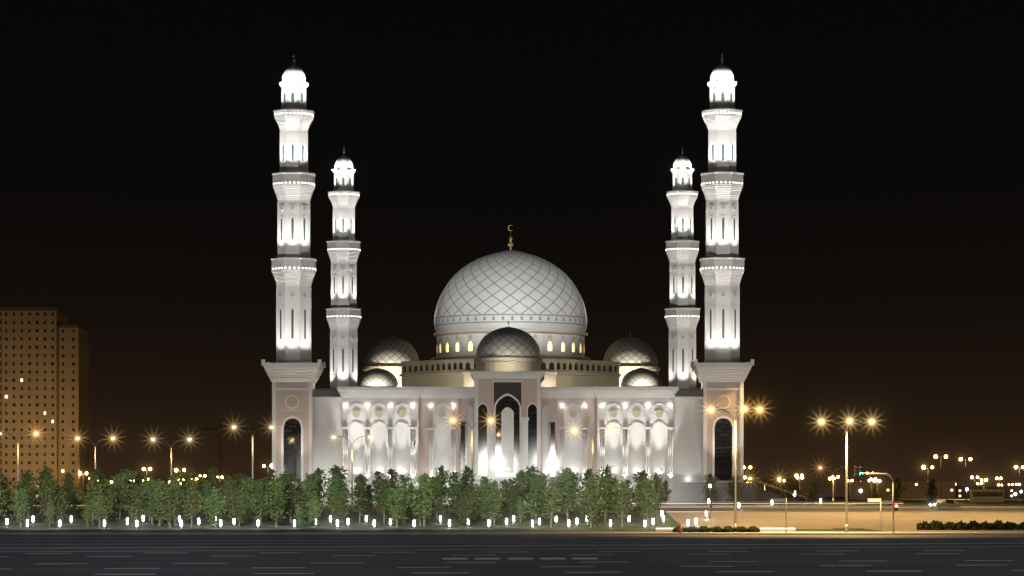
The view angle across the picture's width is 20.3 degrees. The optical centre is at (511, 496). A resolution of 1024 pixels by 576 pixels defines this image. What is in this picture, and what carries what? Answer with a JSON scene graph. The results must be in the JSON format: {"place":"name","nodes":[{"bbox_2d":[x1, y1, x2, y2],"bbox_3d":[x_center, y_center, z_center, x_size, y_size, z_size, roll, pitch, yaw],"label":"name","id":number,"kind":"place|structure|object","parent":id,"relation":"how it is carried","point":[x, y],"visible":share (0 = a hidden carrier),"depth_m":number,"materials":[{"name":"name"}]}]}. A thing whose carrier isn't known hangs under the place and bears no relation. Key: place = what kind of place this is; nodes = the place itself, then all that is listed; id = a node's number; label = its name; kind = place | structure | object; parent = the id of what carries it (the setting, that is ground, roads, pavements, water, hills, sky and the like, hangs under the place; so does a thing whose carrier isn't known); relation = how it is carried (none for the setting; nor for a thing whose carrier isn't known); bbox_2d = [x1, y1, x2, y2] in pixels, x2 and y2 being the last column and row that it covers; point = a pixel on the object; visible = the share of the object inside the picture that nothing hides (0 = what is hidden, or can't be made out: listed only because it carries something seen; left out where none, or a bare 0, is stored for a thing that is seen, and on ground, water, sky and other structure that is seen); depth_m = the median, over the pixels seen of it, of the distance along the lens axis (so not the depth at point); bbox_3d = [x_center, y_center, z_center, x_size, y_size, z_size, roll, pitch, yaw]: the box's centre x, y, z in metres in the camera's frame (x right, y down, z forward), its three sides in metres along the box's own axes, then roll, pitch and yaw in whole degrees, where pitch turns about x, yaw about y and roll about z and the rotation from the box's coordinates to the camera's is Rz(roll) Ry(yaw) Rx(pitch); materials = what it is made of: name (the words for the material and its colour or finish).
{"place":"outdoors","nodes":[
{"label":"outdoors","id":0,"kind":"place"},
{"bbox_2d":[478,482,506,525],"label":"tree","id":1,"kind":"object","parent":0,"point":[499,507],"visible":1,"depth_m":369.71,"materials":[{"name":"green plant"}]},
{"bbox_2d":[0,535,1023,575],"bbox_3d":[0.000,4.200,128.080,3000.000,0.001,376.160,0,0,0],"label":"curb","id":2,"kind":"structure","parent":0,"point":[881,555],"depth_m":204.17,"materials":[{"name":"concrete"}]},
{"bbox_2d":[0,537,1023,574],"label":"road markings","id":3,"kind":"object","parent":2,"relation":"on","point":[492,558],"visible":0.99,"depth_m":227.14,"materials":[{"name":"paint"}]},
{"bbox_2d":[0,497,1023,531],"bbox_3d":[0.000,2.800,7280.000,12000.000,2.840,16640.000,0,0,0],"label":"ground","id":4,"kind":"structure","parent":0,"point":[432,524],"depth_m":377.16,"materials":[{"name":"green plant"}]},
{"bbox_2d":[6,488,32,526],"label":"tree","id":5,"kind":"object","parent":4,"relation":"on","point":[20,498],"visible":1,"depth_m":366.82,"materials":[{"name":"green plant"}]},
{"bbox_2d":[13,470,41,511],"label":"tree","id":6,"kind":"object","parent":4,"relation":"on","point":[29,478],"visible":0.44,"depth_m":405.49,"materials":[{"name":"green plant"}]},
{"bbox_2d":[23,484,38,519],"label":"tree","id":7,"kind":"object","parent":4,"relation":"on","point":[29,491],"visible":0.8,"depth_m":387.75,"materials":[{"name":"green plant"}]},
{"bbox_2d":[0,307,67,499],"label":"tall apartment block","id":8,"kind":"structure","parent":4,"relation":"on","point":[29,370],"depth_m":1040.00,"materials":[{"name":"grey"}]},
{"bbox_2d":[33,465,61,511],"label":"tree","id":9,"kind":"object","parent":4,"relation":"on","point":[45,472],"visible":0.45,"depth_m":407.57,"materials":[{"name":"green plant"}]},
{"bbox_2d":[32,474,63,520],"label":"tree","id":10,"kind":"object","parent":4,"relation":"on","point":[48,498],"visible":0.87,"depth_m":377.93,"materials":[{"name":"green plant"}]},
{"bbox_2d":[42,504,55,526],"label":"tree","id":11,"kind":"object","parent":4,"relation":"on","point":[49,513],"visible":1,"depth_m":365.95,"materials":[{"name":"green plant"}]},
{"bbox_2d":[52,486,71,522],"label":"tree","id":12,"kind":"object","parent":4,"relation":"on","point":[62,501],"visible":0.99,"depth_m":379.31,"materials":[{"name":"green plant"}]},
{"bbox_2d":[60,472,79,511],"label":"tree","id":13,"kind":"object","parent":4,"relation":"on","point":[68,482],"visible":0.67,"depth_m":408.29,"materials":[{"name":"green plant"}]},
{"bbox_2d":[58,324,88,499],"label":"apartment block","id":14,"kind":"structure","parent":4,"relation":"on","point":[73,389],"depth_m":1042.60,"materials":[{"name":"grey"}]},
{"bbox_2d":[68,485,79,514],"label":"tree","id":15,"kind":"object","parent":4,"relation":"on","point":[73,493],"visible":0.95,"depth_m":399.35,"materials":[{"name":"green plant"}]},
{"bbox_2d":[75,474,106,524],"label":"tree","id":16,"kind":"object","parent":4,"relation":"on","point":[90,489],"visible":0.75,"depth_m":372.78,"materials":[{"name":"green plant"}]},
{"bbox_2d":[88,493,112,527],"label":"tree","id":17,"kind":"object","parent":4,"relation":"on","point":[99,504],"visible":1,"depth_m":363.94,"materials":[{"name":"green plant"}]},
{"bbox_2d":[91,478,117,523],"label":"tree","id":18,"kind":"object","parent":4,"relation":"on","point":[106,492],"visible":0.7,"depth_m":376.61,"materials":[{"name":"green plant"}]},
{"bbox_2d":[110,473,135,519],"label":"tree","id":19,"kind":"object","parent":4,"relation":"on","point":[120,481],"visible":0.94,"depth_m":385.45,"materials":[{"name":"green plant"}]},
{"bbox_2d":[120,468,141,515],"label":"tree","id":20,"kind":"object","parent":4,"relation":"on","point":[131,474],"visible":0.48,"depth_m":396.69,"materials":[{"name":"green plant"}]},
{"bbox_2d":[121,483,147,522],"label":"tree","id":21,"kind":"object","parent":4,"relation":"on","point":[137,493],"visible":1,"depth_m":369.04,"materials":[{"name":"green plant"}]},
{"bbox_2d":[137,479,159,523],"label":"tree","id":22,"kind":"object","parent":4,"relation":"on","point":[149,514],"visible":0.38,"depth_m":374.09,"materials":[{"name":"green plant"}]},
{"bbox_2d":[144,478,172,525],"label":"tree","id":23,"kind":"object","parent":4,"relation":"on","point":[156,494],"visible":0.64,"depth_m":369.69,"materials":[{"name":"green plant"}]},
{"bbox_2d":[150,484,184,527],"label":"tree","id":24,"kind":"object","parent":4,"relation":"on","point":[167,501],"visible":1,"depth_m":363.26,"materials":[{"name":"green plant"}]},
{"bbox_2d":[168,475,186,522],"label":"tree","id":25,"kind":"object","parent":4,"relation":"on","point":[175,481],"visible":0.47,"depth_m":379.19,"materials":[{"name":"green plant"}]},
{"bbox_2d":[174,468,204,515],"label":"tree","id":26,"kind":"object","parent":4,"relation":"on","point":[190,473],"visible":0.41,"depth_m":392.72,"materials":[{"name":"green plant"}]},
{"bbox_2d":[179,479,208,526],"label":"tree","id":27,"kind":"object","parent":4,"relation":"on","point":[191,493],"visible":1,"depth_m":364.19,"materials":[{"name":"green plant"}]},
{"bbox_2d":[198,480,212,518],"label":"tree","id":28,"kind":"object","parent":4,"relation":"on","point":[206,492],"visible":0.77,"depth_m":388.32,"materials":[{"name":"green plant"}]},
{"bbox_2d":[205,466,222,508],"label":"tree","id":29,"kind":"object","parent":4,"relation":"on","point":[213,471],"visible":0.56,"depth_m":404.67,"materials":[{"name":"green plant"}]},
{"bbox_2d":[202,486,225,526],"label":"tree","id":30,"kind":"object","parent":4,"relation":"on","point":[215,502],"visible":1,"depth_m":364.25,"materials":[{"name":"green plant"}]},
{"bbox_2d":[218,475,239,516],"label":"tree","id":31,"kind":"object","parent":4,"relation":"on","point":[226,486],"visible":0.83,"depth_m":394.78,"materials":[{"name":"green plant"}]},
{"bbox_2d":[199,419,271,494],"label":"tower crane","id":32,"kind":"object","parent":4,"relation":"on","point":[220,428],"visible":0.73,"depth_m":1819.40,"materials":[{"name":"gold metal"}]},
{"bbox_2d":[226,489,249,526],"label":"tree","id":33,"kind":"object","parent":4,"relation":"on","point":[239,504],"visible":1,"depth_m":365.96,"materials":[{"name":"green plant"}]},
{"bbox_2d":[227,471,253,502],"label":"tree","id":34,"kind":"object","parent":4,"relation":"on","point":[240,475],"visible":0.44,"depth_m":395.58,"materials":[{"name":"green plant"}]},
{"bbox_2d":[233,476,254,522],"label":"tree","id":35,"kind":"object","parent":4,"relation":"on","point":[246,486],"visible":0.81,"depth_m":379.30,"materials":[{"name":"green plant"}]},
{"bbox_2d":[244,479,271,523],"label":"tree","id":36,"kind":"object","parent":4,"relation":"on","point":[260,505],"visible":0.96,"depth_m":375.60,"materials":[{"name":"green plant"}]},
{"bbox_2d":[263,468,277,513],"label":"tree","id":37,"kind":"object","parent":4,"relation":"on","point":[270,472],"visible":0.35,"depth_m":403.67,"materials":[{"name":"green plant"}]},
{"bbox_2d":[264,477,291,526],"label":"tree","id":38,"kind":"object","parent":4,"relation":"on","point":[277,502],"visible":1,"depth_m":364.61,"materials":[{"name":"green plant"}]},
{"bbox_2d":[280,472,307,523],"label":"tree","id":39,"kind":"object","parent":4,"relation":"on","point":[289,481],"visible":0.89,"depth_m":374.90,"materials":[{"name":"green plant"}]},
{"bbox_2d":[292,504,306,526],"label":"tree","id":40,"kind":"object","parent":4,"relation":"on","point":[299,516],"visible":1,"depth_m":364.73,"materials":[{"name":"green plant"}]},
{"bbox_2d":[297,472,324,522],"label":"tree","id":41,"kind":"object","parent":4,"relation":"on","point":[309,495],"visible":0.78,"depth_m":379.29,"materials":[{"name":"green plant"}]},
{"bbox_2d":[305,495,322,526],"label":"tree","id":42,"kind":"object","parent":4,"relation":"on","point":[315,509],"visible":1,"depth_m":364.34,"materials":[{"name":"green plant"}]},
{"bbox_2d":[299,468,328,511],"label":"tree","id":43,"kind":"object","parent":4,"relation":"on","point":[319,472],"visible":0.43,"depth_m":403.98,"materials":[{"name":"green plant"}]},
{"bbox_2d":[317,476,349,520],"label":"tree","id":44,"kind":"object","parent":4,"relation":"on","point":[334,488],"visible":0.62,"depth_m":383.68,"materials":[{"name":"green plant"}]},
{"bbox_2d":[319,465,351,502],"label":"tree","id":45,"kind":"object","parent":4,"relation":"on","point":[338,471],"visible":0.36,"depth_m":395.95,"materials":[{"name":"green plant"}]},
{"bbox_2d":[328,491,349,525],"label":"tree","id":46,"kind":"object","parent":4,"relation":"on","point":[339,506],"visible":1,"depth_m":368.46,"materials":[{"name":"green plant"}]},
{"bbox_2d":[344,474,370,522],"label":"tree","id":47,"kind":"object","parent":4,"relation":"on","point":[360,486],"visible":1,"depth_m":378.39,"materials":[{"name":"green plant"}]},
{"bbox_2d":[363,484,375,515],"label":"tree","id":48,"kind":"object","parent":4,"relation":"on","point":[370,493],"visible":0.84,"depth_m":397.24,"materials":[{"name":"green plant"}]},
{"bbox_2d":[370,471,385,512],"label":"tree","id":49,"kind":"object","parent":4,"relation":"on","point":[376,481],"visible":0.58,"depth_m":405.26,"materials":[{"name":"green plant"}]},
{"bbox_2d":[370,478,396,522],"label":"tree","id":50,"kind":"object","parent":4,"relation":"on","point":[384,484],"visible":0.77,"depth_m":377.95,"materials":[{"name":"green plant"}]},
{"bbox_2d":[386,469,399,515],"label":"tree","id":51,"kind":"object","parent":4,"relation":"on","point":[393,475],"visible":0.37,"depth_m":395.39,"materials":[{"name":"green plant"}]},
{"bbox_2d":[381,487,413,526],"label":"tree","id":52,"kind":"object","parent":4,"relation":"on","point":[397,503],"visible":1,"depth_m":366.20,"materials":[{"name":"green plant"}]},
{"bbox_2d":[395,473,417,518],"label":"tree","id":53,"kind":"object","parent":4,"relation":"on","point":[404,486],"visible":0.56,"depth_m":388.76,"materials":[{"name":"green plant"}]},
{"bbox_2d":[407,473,436,526],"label":"tree","id":54,"kind":"object","parent":4,"relation":"on","point":[423,481],"visible":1,"depth_m":366.38,"materials":[{"name":"green plant"}]},
{"bbox_2d":[427,465,450,515],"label":"tree","id":55,"kind":"object","parent":4,"relation":"on","point":[442,472],"visible":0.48,"depth_m":396.87,"materials":[{"name":"green plant"}]},
{"bbox_2d":[428,475,450,518],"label":"tree","id":56,"kind":"object","parent":4,"relation":"on","point":[438,488],"visible":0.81,"depth_m":389.07,"materials":[{"name":"green plant"}]},
{"bbox_2d":[440,470,466,516],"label":"tree","id":57,"kind":"object","parent":4,"relation":"on","point":[452,484],"visible":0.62,"depth_m":393.68,"materials":[{"name":"green plant"}]},
{"bbox_2d":[447,483,465,519],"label":"tree","id":58,"kind":"object","parent":4,"relation":"on","point":[458,501],"visible":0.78,"depth_m":387.21,"materials":[{"name":"green plant"}]},
{"bbox_2d":[457,494,474,527],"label":"tree","id":59,"kind":"object","parent":4,"relation":"on","point":[464,509],"visible":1,"depth_m":363.76,"materials":[{"name":"green plant"}]},
{"bbox_2d":[455,484,481,523],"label":"tree","id":60,"kind":"object","parent":4,"relation":"on","point":[471,491],"visible":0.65,"depth_m":375.39,"materials":[{"name":"green plant"}]},
{"bbox_2d":[456,466,480,487],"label":"tree","id":61,"kind":"object","parent":4,"relation":"on","point":[467,472],"visible":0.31,"depth_m":408.89,"materials":[{"name":"green plant"}]},
{"bbox_2d":[473,475,497,523],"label":"tree","id":62,"kind":"object","parent":4,"relation":"on","point":[484,480],"visible":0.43,"depth_m":375.81,"materials":[{"name":"green plant"}]},
{"bbox_2d":[477,483,505,525],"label":"tree","id":63,"kind":"object","parent":4,"relation":"on","point":[488,505],"visible":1,"depth_m":368.76,"materials":[{"name":"green plant"}]},
{"bbox_2d":[261,54,756,504],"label":"mosque","id":64,"kind":"structure","parent":4,"relation":"on","point":[677,434],"depth_m":483.88,"materials":[{"name":"white stone"}]},
{"bbox_2d":[357,368,397,386],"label":"dome","id":65,"kind":"structure","parent":64,"relation":"on","point":[377,377],"depth_m":517.62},
{"bbox_2d":[364,337,418,366],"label":"dome","id":66,"kind":"structure","parent":64,"relation":"on","point":[391,351],"depth_m":557.37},
{"bbox_2d":[476,327,539,357],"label":"dome","id":67,"kind":"structure","parent":64,"relation":"on","point":[508,342],"depth_m":489.92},
{"bbox_2d":[434,250,586,331],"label":"dome","id":68,"kind":"structure","parent":64,"relation":"on","point":[516,289],"depth_m":536.24,"materials":[{"name":"tile"}]},
{"bbox_2d":[603,337,657,365],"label":"dome","id":69,"kind":"structure","parent":64,"relation":"on","point":[628,351],"depth_m":557.03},
{"bbox_2d":[621,368,661,385],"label":"dome","id":70,"kind":"structure","parent":64,"relation":"on","point":[641,377],"depth_m":517.27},
{"bbox_2d":[498,478,521,518],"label":"tree","id":71,"kind":"object","parent":4,"relation":"on","point":[511,492],"visible":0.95,"depth_m":389.17,"materials":[{"name":"green plant"}]},
{"bbox_2d":[0,533,1023,534],"bbox_3d":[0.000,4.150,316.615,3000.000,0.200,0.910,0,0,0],"label":"kerb","id":72,"kind":"structure","parent":4,"relation":"on","point":[511,533],"depth_m":316.16,"materials":[{"name":"concrete"}]},
{"bbox_2d":[513,470,532,515],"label":"tree","id":73,"kind":"object","parent":4,"relation":"on","point":[521,478],"visible":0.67,"depth_m":397.57,"materials":[{"name":"green plant"}]},
{"bbox_2d":[523,464,545,512],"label":"tree","id":74,"kind":"object","parent":4,"relation":"on","point":[532,468],"visible":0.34,"depth_m":403.22,"materials":[{"name":"green plant"}]},
{"bbox_2d":[520,476,549,522],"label":"tree","id":75,"kind":"object","parent":4,"relation":"on","point":[535,491],"visible":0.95,"depth_m":377.97,"materials":[{"name":"green plant"}]},
{"bbox_2d":[79,455,1023,501],"bbox_3d":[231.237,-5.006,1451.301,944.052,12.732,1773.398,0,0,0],"label":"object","id":76,"kind":"object","parent":4,"relation":"on","point":[829,478],"visible":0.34,"depth_m":1042.80,"materials":[{"name":"silver metal"}]},
{"bbox_2d":[536,476,570,527],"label":"tree","id":77,"kind":"object","parent":4,"relation":"on","point":[553,489],"visible":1,"depth_m":363.95,"materials":[{"name":"green plant"}]},
{"bbox_2d":[551,467,582,524],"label":"tree","id":78,"kind":"object","parent":4,"relation":"on","point":[563,476],"visible":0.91,"depth_m":373.10,"materials":[{"name":"green plant"}]},
{"bbox_2d":[574,468,601,515],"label":"tree","id":79,"kind":"object","parent":4,"relation":"on","point":[586,477],"visible":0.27,"depth_m":394.53,"materials":[{"name":"green plant"}]},
{"bbox_2d":[577,480,605,527],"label":"tree","id":80,"kind":"object","parent":4,"relation":"on","point":[590,497],"visible":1,"depth_m":363.12,"materials":[{"name":"green plant"}]},
{"bbox_2d":[595,464,618,515],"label":"tree","id":81,"kind":"object","parent":4,"relation":"on","point":[605,471],"visible":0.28,"depth_m":398.66,"materials":[{"name":"green plant"}]},
{"bbox_2d":[595,474,619,522],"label":"tree","id":82,"kind":"object","parent":4,"relation":"on","point":[605,479],"visible":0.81,"depth_m":378.66,"materials":[{"name":"green plant"}]},
{"bbox_2d":[605,480,640,526],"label":"tree","id":83,"kind":"object","parent":4,"relation":"on","point":[622,496],"visible":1,"depth_m":365.95,"materials":[{"name":"green plant"}]},
{"bbox_2d":[631,477,654,520],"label":"tree","id":84,"kind":"object","parent":4,"relation":"on","point":[638,490],"visible":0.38,"depth_m":384.62,"materials":[{"name":"green plant"}]},
{"bbox_2d":[632,477,661,527],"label":"tree","id":85,"kind":"object","parent":4,"relation":"on","point":[647,505],"visible":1,"depth_m":363.83,"materials":[{"name":"green plant"}]},
{"bbox_2d":[647,473,669,518],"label":"tree","id":86,"kind":"object","parent":4,"relation":"on","point":[657,484],"visible":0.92,"depth_m":389.40,"materials":[{"name":"green plant"}]},
{"bbox_2d":[700,473,721,507],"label":"tree","id":87,"kind":"object","parent":4,"relation":"on","point":[712,482],"visible":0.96,"depth_m":423.61,"materials":[{"name":"green plant"}]},
{"bbox_2d":[656,527,794,530],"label":"plaza step wall","id":88,"kind":"structure","parent":4,"relation":"on","point":[761,528],"depth_m":338.00,"materials":[{"name":"concrete"}]},
{"bbox_2d":[724,477,742,505],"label":"tree","id":89,"kind":"object","parent":4,"relation":"on","point":[732,489],"visible":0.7,"depth_m":431.35,"materials":[{"name":"green plant"}]},
{"bbox_2d":[708,406,762,527],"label":"street lamp","id":90,"kind":"object","parent":4,"relation":"on","point":[735,497],"visible":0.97,"depth_m":334.00,"materials":[{"name":"silver metal"}]},
{"bbox_2d":[804,482,822,504],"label":"tree","id":91,"kind":"object","parent":4,"relation":"on","point":[812,490],"visible":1,"depth_m":493.82,"materials":[{"name":"green plant"}]},
{"bbox_2d":[745,479,1023,498],"bbox_3d":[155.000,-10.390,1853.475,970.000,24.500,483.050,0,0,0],"label":"buildings","id":92,"kind":"structure","parent":4,"relation":"on","point":[949,490],"depth_m":1612.00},
{"bbox_2d":[922,479,938,502],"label":"tree","id":93,"kind":"object","parent":4,"relation":"on","point":[931,490],"visible":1,"depth_m":558.90,"materials":[{"name":"green plant"}]},
{"bbox_2d":[0,532,1023,532],"bbox_3d":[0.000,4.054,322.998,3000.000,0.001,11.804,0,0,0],"label":"sidewalk","id":94,"kind":"structure","parent":0,"point":[509,532],"depth_m":323.57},
{"bbox_2d":[854,466,897,532],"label":"traffic light","id":95,"kind":"object","parent":94,"relation":"on","point":[894,506],"visible":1,"depth_m":320.50,"materials":[{"name":"silver metal"}]},
{"bbox_2d":[0,0,1023,496],"label":"sky","id":96,"kind":"structure","parent":0,"point":[880,143],"materials":[{"name":"black"}]},
{"bbox_2d":[8,503,1023,531],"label":"plaza paving","id":97,"kind":"structure","parent":0,"point":[906,521],"depth_m":390.29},
{"bbox_2d":[331,435,372,504],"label":"street lamp","id":98,"kind":"object","parent":97,"relation":"on","point":[333,436],"visible":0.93,"depth_m":447.12,"materials":[{"name":"silver metal"}]},
{"bbox_2d":[451,418,492,482],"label":"street lamp","id":99,"kind":"object","parent":97,"relation":"on","point":[453,419],"visible":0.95,"depth_m":431.53,"materials":[{"name":"silver metal"}]},
{"bbox_2d":[219,477,810,504],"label":"podium stairs","id":100,"kind":"structure","parent":97,"relation":"on","point":[763,496],"depth_m":482.20,"materials":[{"name":"stone"}]},
{"bbox_2d":[660,507,1023,511],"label":"plaza drive kerb","id":101,"kind":"structure","parent":97,"relation":"on","point":[844,511],"depth_m":407.68,"materials":[{"name":"concrete"}]},
{"bbox_2d":[662,508,1023,510],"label":"plaza drive","id":102,"kind":"structure","parent":97,"relation":"on","point":[843,509],"depth_m":416.55,"materials":[{"name":"concrete"}]},
{"bbox_2d":[632,503,902,503],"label":"car light trails","id":103,"kind":"object","parent":102,"relation":"on","point":[778,503],"visible":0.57,"depth_m":423.80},
{"bbox_2d":[929,499,960,508],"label":"car","id":104,"kind":"object","parent":102,"relation":"on","point":[942,503],"visible":1,"depth_m":416.56,"materials":[{"name":"grey paint"}]},
{"bbox_2d":[818,418,874,532],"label":"street lamp","id":105,"kind":"object","parent":97,"relation":"on","point":[821,420],"visible":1,"depth_m":323.60,"materials":[{"name":"silver metal"}]},
{"bbox_2d":[773,505,1023,506],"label":"road","id":106,"kind":"structure","parent":0,"point":[898,505],"depth_m":439.51,"materials":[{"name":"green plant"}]},
{"bbox_2d":[970,490,1003,504],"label":"minibus","id":107,"kind":"object","parent":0,"point":[986,495],"visible":0.95,"depth_m":455.00,"materials":[{"name":"brown"}]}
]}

